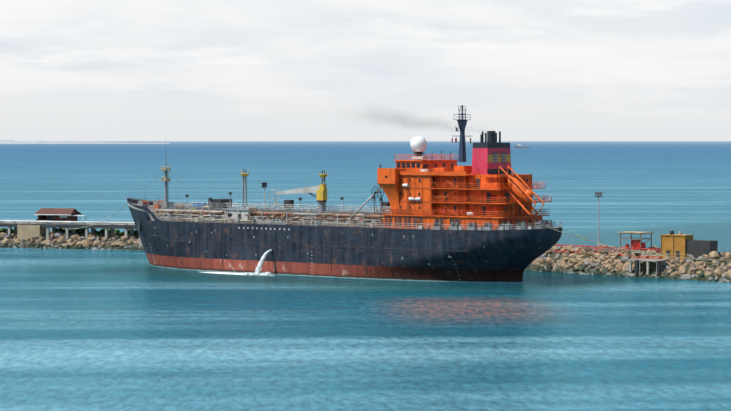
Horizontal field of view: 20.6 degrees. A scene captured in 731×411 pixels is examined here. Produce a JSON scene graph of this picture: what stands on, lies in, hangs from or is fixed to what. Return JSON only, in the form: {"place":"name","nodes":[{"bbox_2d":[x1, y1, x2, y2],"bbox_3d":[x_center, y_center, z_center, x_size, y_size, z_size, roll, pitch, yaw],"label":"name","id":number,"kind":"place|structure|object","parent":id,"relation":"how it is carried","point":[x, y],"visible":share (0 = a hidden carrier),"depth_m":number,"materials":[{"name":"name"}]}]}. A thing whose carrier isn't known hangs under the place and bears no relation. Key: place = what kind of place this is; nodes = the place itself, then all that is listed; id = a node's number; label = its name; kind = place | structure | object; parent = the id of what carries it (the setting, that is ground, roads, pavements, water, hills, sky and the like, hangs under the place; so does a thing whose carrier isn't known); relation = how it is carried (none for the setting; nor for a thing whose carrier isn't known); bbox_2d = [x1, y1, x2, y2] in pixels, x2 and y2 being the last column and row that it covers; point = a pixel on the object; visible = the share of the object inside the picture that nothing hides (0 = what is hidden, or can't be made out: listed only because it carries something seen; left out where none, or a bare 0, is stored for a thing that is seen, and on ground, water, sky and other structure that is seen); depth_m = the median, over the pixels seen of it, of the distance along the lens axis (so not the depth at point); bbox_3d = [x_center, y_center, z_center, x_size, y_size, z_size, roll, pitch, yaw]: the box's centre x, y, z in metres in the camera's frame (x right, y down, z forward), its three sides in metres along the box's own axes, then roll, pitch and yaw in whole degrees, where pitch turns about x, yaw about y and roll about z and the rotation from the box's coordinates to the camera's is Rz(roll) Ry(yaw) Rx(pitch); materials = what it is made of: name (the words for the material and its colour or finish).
{"place":"outdoors","nodes":[
{"label":"outdoors","id":0,"kind":"place"},
{"bbox_2d":[0,140,168,143],"bbox_3d":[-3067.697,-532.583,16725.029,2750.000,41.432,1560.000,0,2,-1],"label":"distant shore","id":1,"kind":"structure","parent":0,"point":[39,142],"depth_m":17019.72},
{"bbox_2d":[0,141,730,410],"bbox_3d":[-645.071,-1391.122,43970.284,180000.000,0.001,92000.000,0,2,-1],"label":"sea water","id":2,"kind":"structure","parent":0,"point":[102,330],"depth_m":330.17,"materials":[{"name":"blue liquid"}]},
{"bbox_2d":[0,220,142,245],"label":"jetty trestle","id":3,"kind":"object","parent":2,"relation":"on","point":[24,229],"visible":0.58,"depth_m":523.16,"materials":[{"name":"grey concrete"}]},
{"bbox_2d":[34,208,84,223],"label":"jetty hut","id":4,"kind":"object","parent":3,"relation":"on","point":[58,214],"visible":0.9,"depth_m":525.09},
{"bbox_2d":[0,231,144,250],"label":"breakwater","id":5,"kind":"object","parent":2,"relation":"in","point":[76,241],"visible":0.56,"depth_m":519.22,"materials":[{"name":"beige stone"}]},
{"bbox_2d":[201,272,275,275],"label":"foam patch","id":6,"kind":"object","parent":2,"relation":"on","point":[226,273],"visible":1,"depth_m":421.92,"materials":[{"name":"white liquid"}]},
{"bbox_2d":[241,248,273,275],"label":"water discharge","id":7,"kind":"object","parent":2,"relation":"in","point":[258,269],"visible":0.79,"depth_m":416.38,"materials":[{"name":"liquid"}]},
{"bbox_2d":[127,105,561,282],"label":"tanker","id":8,"kind":"object","parent":2,"relation":"on","point":[450,220],"visible":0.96,"depth_m":402.14,"materials":[{"name":"paint"}]},
{"bbox_2d":[514,143,529,147],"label":"ship","id":9,"kind":"object","parent":2,"relation":"on","point":[519,145],"visible":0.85,"depth_m":7599.05},
{"bbox_2d":[525,244,730,282],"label":"breakwater","id":10,"kind":"object","parent":2,"relation":"in","point":[716,267],"visible":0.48,"depth_m":417.41,"materials":[{"name":"beige stone"}]},
{"bbox_2d":[76,207,709,259],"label":"mooring lines","id":11,"kind":"object","parent":10,"relation":"on","point":[642,252],"visible":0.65,"depth_m":397.56,"materials":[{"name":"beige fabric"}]},
{"bbox_2d":[595,192,602,245],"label":"floodlight pole","id":12,"kind":"object","parent":10,"relation":"on","point":[598,196],"visible":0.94,"depth_m":431.83,"materials":[{"name":"grey metal"}]},
{"bbox_2d":[553,244,660,258],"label":"pipeline","id":13,"kind":"object","parent":10,"relation":"on","point":[554,251],"visible":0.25,"depth_m":426.27,"materials":[{"name":"paint"}]},
{"bbox_2d":[617,231,653,251],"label":"pump shelter","id":14,"kind":"object","parent":10,"relation":"on","point":[637,244],"visible":0.71,"depth_m":421.59,"materials":[{"name":"red paint"}]},
{"bbox_2d":[628,231,717,275],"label":"dock structures","id":15,"kind":"object","parent":10,"relation":"on","point":[673,245],"visible":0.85,"depth_m":410.32,"materials":[{"name":"metal"}]},
{"bbox_2d":[0,0,730,140],"label":"sky","id":16,"kind":"structure","parent":0,"point":[71,70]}
]}

